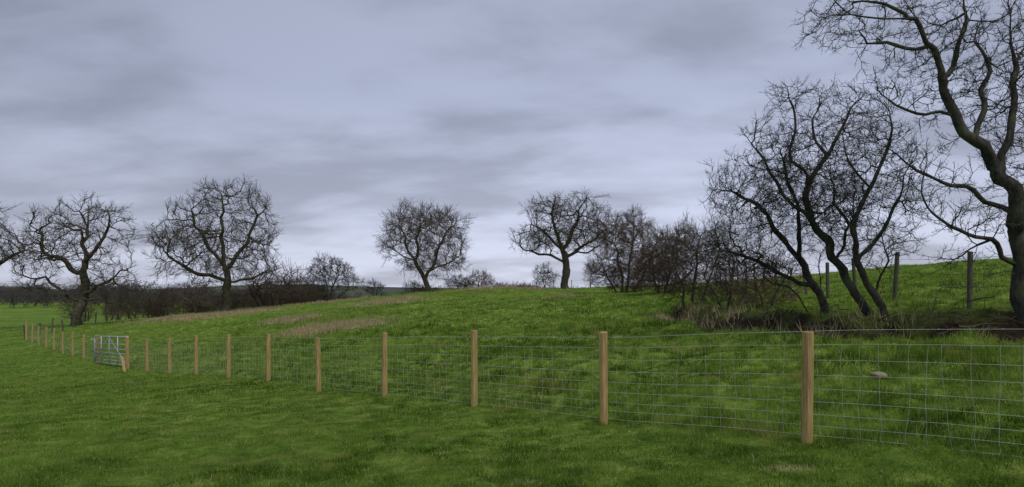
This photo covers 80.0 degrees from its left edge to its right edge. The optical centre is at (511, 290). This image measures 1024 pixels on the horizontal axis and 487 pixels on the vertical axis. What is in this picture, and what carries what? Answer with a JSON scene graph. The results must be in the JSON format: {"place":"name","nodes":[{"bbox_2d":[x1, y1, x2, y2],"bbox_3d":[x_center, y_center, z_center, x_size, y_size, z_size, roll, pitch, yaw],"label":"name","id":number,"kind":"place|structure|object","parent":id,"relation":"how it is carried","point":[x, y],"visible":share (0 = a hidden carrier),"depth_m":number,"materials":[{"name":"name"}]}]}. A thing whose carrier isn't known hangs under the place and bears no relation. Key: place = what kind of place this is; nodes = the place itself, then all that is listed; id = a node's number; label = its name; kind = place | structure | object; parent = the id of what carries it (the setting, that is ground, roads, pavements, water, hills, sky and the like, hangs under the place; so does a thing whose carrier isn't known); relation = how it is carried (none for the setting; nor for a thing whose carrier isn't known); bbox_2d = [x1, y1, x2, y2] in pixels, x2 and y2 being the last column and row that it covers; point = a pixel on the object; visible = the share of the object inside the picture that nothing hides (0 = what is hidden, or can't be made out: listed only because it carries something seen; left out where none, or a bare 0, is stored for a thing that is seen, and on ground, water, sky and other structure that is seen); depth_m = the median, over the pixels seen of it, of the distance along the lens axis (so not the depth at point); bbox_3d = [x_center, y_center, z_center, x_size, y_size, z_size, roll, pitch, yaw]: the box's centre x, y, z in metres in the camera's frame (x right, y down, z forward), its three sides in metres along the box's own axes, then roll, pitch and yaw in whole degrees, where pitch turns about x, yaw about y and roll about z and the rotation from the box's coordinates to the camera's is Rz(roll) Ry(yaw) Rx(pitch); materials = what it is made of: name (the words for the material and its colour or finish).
{"place":"outdoors","nodes":[
{"label":"outdoors","id":0,"kind":"place"},
{"bbox_2d":[0,257,1023,486],"bbox_3d":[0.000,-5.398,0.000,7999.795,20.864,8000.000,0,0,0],"label":"ground","id":1,"kind":"structure","parent":0,"point":[18,315],"depth_m":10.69,"materials":[{"name":"green plant"}]},
{"bbox_2d":[0,201,39,271],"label":"oak tree","id":2,"kind":"object","parent":1,"relation":"on","point":[7,255],"visible":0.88,"depth_m":60.91,"materials":[{"name":"brown plant"}]},
{"bbox_2d":[10,189,157,326],"bbox_3d":[-42.232,-2.910,59.328,13.697,14.096,9.126,0,0,0],"label":"oak tree","id":3,"kind":"object","parent":1,"relation":"on","point":[82,300],"visible":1,"depth_m":59.48,"materials":[{"name":"brown plant"}]},
{"bbox_2d":[93,336,128,365],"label":"field gate","id":4,"kind":"structure","parent":1,"relation":"on","point":[101,352],"depth_m":27.42,"materials":[{"name":"metal"}]},
{"bbox_2d":[23,292,361,339],"bbox_3d":[-37.908,2.155,68.973,19.766,3.853,45.086,0,0,18],"label":"boundary fence","id":5,"kind":"object","parent":1,"relation":"on","point":[108,316],"visible":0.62,"depth_m":61.40,"materials":[{"name":"brown wood"}]},
{"bbox_2d":[0,273,400,307],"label":"distant woodland","id":6,"kind":"object","parent":1,"relation":"on","point":[10,296],"visible":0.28,"depth_m":178.59,"materials":[{"name":"brown plant"}]},
{"bbox_2d":[137,174,286,311],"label":"oak tree","id":7,"kind":"object","parent":1,"relation":"on","point":[226,280],"visible":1,"depth_m":68.64,"materials":[{"name":"brown plant"}]},
{"bbox_2d":[55,256,406,321],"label":"hedgerow","id":8,"kind":"object","parent":1,"relation":"on","point":[288,290],"visible":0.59,"depth_m":87.56,"materials":[{"name":"brown plant"}]},
{"bbox_2d":[301,250,366,300],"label":"hawthorn tree","id":9,"kind":"object","parent":1,"relation":"on","point":[322,275],"visible":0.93,"depth_m":84.63,"materials":[{"name":"brown plant"}]},
{"bbox_2d":[360,277,384,296],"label":"hawthorn bush","id":10,"kind":"object","parent":1,"relation":"on","point":[373,289],"visible":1,"depth_m":84.97,"materials":[{"name":"brown plant"}]},
{"bbox_2d":[402,279,423,292],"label":"hawthorn bush","id":11,"kind":"object","parent":1,"relation":"on","point":[414,287],"visible":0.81,"depth_m":87.96,"materials":[{"name":"brown plant"}]},
{"bbox_2d":[372,197,478,291],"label":"ash tree","id":12,"kind":"object","parent":1,"relation":"on","point":[417,231],"visible":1,"depth_m":78.88,"materials":[{"name":"brown plant"}]},
{"bbox_2d":[412,284,444,291],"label":"hawthorn bush","id":13,"kind":"object","parent":1,"relation":"on","point":[434,288],"visible":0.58,"depth_m":87.17,"materials":[{"name":"brown plant"}]},
{"bbox_2d":[322,280,590,300],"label":"ridge fence","id":14,"kind":"object","parent":1,"relation":"on","point":[571,283],"visible":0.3,"depth_m":92.42,"materials":[{"name":"brown wood"}]},
{"bbox_2d":[441,273,472,289],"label":"hawthorn bush","id":15,"kind":"object","parent":1,"relation":"on","point":[456,279],"visible":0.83,"depth_m":87.64,"materials":[{"name":"brown plant"}]},
{"bbox_2d":[453,280,478,288],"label":"hawthorn bush","id":16,"kind":"object","parent":1,"relation":"on","point":[465,285],"visible":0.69,"depth_m":87.76,"materials":[{"name":"brown plant"}]},
{"bbox_2d":[466,267,496,286],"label":"hawthorn bush","id":17,"kind":"object","parent":1,"relation":"on","point":[484,282],"visible":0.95,"depth_m":87.25,"materials":[{"name":"brown plant"}]},
{"bbox_2d":[489,280,508,286],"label":"hawthorn bush","id":18,"kind":"object","parent":1,"relation":"on","point":[499,284],"visible":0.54,"depth_m":87.63,"materials":[{"name":"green plant"}]},
{"bbox_2d":[508,281,538,287],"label":"hawthorn bush","id":19,"kind":"object","parent":1,"relation":"on","point":[527,285],"visible":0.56,"depth_m":87.46,"materials":[{"name":"brown plant"}]},
{"bbox_2d":[25,321,1023,456],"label":"stock fence","id":20,"kind":"object","parent":1,"relation":"on","point":[807,388],"visible":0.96,"depth_m":8.74,"materials":[{"name":"wood"}]},
{"bbox_2d":[113,284,958,342],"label":"dry grass","id":21,"kind":"structure","parent":1,"relation":"on","point":[346,326],"depth_m":33.46,"materials":[{"name":"brown plant"}]},
{"bbox_2d":[532,262,561,287],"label":"hawthorn bush","id":22,"kind":"object","parent":1,"relation":"on","point":[554,275],"visible":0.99,"depth_m":87.97,"materials":[{"name":"brown plant"}]},
{"bbox_2d":[508,187,614,288],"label":"oak tree","id":23,"kind":"object","parent":1,"relation":"on","point":[557,232],"visible":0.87,"depth_m":81.04,"materials":[{"name":"brown plant"}]},
{"bbox_2d":[579,203,678,292],"bbox_3d":[11.245,-3.924,59.428,9.370,9.619,8.414,0,0,30],"label":"field maple tree","id":24,"kind":"object","parent":1,"relation":"on","point":[617,272],"visible":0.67,"depth_m":59.20,"materials":[{"name":"brown plant"}]},
{"bbox_2d":[623,217,705,293],"bbox_3d":[11.337,-2.518,44.855,5.722,6.380,6.074,0,0,39],"label":"hawthorn tree","id":25,"kind":"object","parent":1,"relation":"on","point":[645,265],"visible":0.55,"depth_m":44.36,"materials":[{"name":"brown plant"}]},
{"bbox_2d":[643,206,743,312],"bbox_3d":[8.616,-1.403,29.064,4.808,5.169,4.310,0,0,0],"label":"hawthorn tree","id":26,"kind":"object","parent":1,"relation":"on","point":[682,261],"visible":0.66,"depth_m":28.65,"materials":[{"name":"brown plant"}]},
{"bbox_2d":[685,223,767,307],"bbox_3d":[8.686,-0.798,24.070,3.326,4.119,2.775,0,0,0],"label":"blackthorn bush","id":27,"kind":"object","parent":1,"relation":"on","point":[720,283],"visible":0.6,"depth_m":23.99,"materials":[{"name":"brown plant"}]},
{"bbox_2d":[693,120,834,314],"bbox_3d":[6.480,-1.711,15.978,3.558,5.548,3.120,0,0,-42],"label":"hawthorn tree","id":28,"kind":"object","parent":1,"relation":"on","point":[813,285],"visible":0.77,"depth_m":15.90,"materials":[{"name":"brown plant"}]},
{"bbox_2d":[724,245,814,308],"bbox_3d":[8.856,-0.414,21.134,3.107,2.904,2.486,0,0,0],"label":"blackthorn bush","id":29,"kind":"object","parent":1,"relation":"on","point":[743,290],"visible":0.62,"depth_m":20.97,"materials":[{"name":"brown plant"}]},
{"bbox_2d":[734,71,884,317],"bbox_3d":[7.472,-2.246,15.003,3.667,6.482,2.718,0,0,-30],"label":"hawthorn tree","id":30,"kind":"object","parent":1,"relation":"on","point":[849,284],"visible":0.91,"depth_m":14.95,"materials":[{"name":"brown plant"}]},
{"bbox_2d":[675,292,1023,342],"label":"brushwood","id":31,"kind":"object","parent":1,"relation":"on","point":[899,335],"visible":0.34,"depth_m":12.95,"materials":[{"name":"brown plant"}]},
{"bbox_2d":[714,251,1009,309],"bbox_3d":[14.905,-0.517,35.244,1.864,2.723,48.746,0,0,10],"label":"old post fence","id":32,"kind":"object","parent":1,"relation":"on","point":[969,280],"visible":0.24,"depth_m":17.44,"materials":[{"name":"brown wood"}]},
{"bbox_2d":[792,85,934,315],"bbox_3d":[8.396,-2.005,14.460,3.107,6.013,2.573,0,0,0],"label":"hawthorn tree","id":33,"kind":"object","parent":1,"relation":"on","point":[878,300],"visible":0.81,"depth_m":14.36,"materials":[{"name":"brown plant"}]},
{"bbox_2d":[870,371,887,378],"bbox_3d":[5.548,1.276,9.195,0.258,0.104,0.223,0,0,0],"label":"stone","id":34,"kind":"object","parent":1,"relation":"on","point":[876,373],"visible":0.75,"depth_m":9.14,"materials":[{"name":"grey stone"}]},
{"bbox_2d":[789,0,1023,325],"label":"old hawthorn tree","id":35,"kind":"object","parent":1,"relation":"on","point":[994,164],"visible":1,"depth_m":11.88,"materials":[{"name":"brown plant"}]},
{"bbox_2d":[0,0,1023,289],"label":"sky","id":36,"kind":"structure","parent":0,"point":[341,111],"materials":[{"name":"grey"}]}
]}

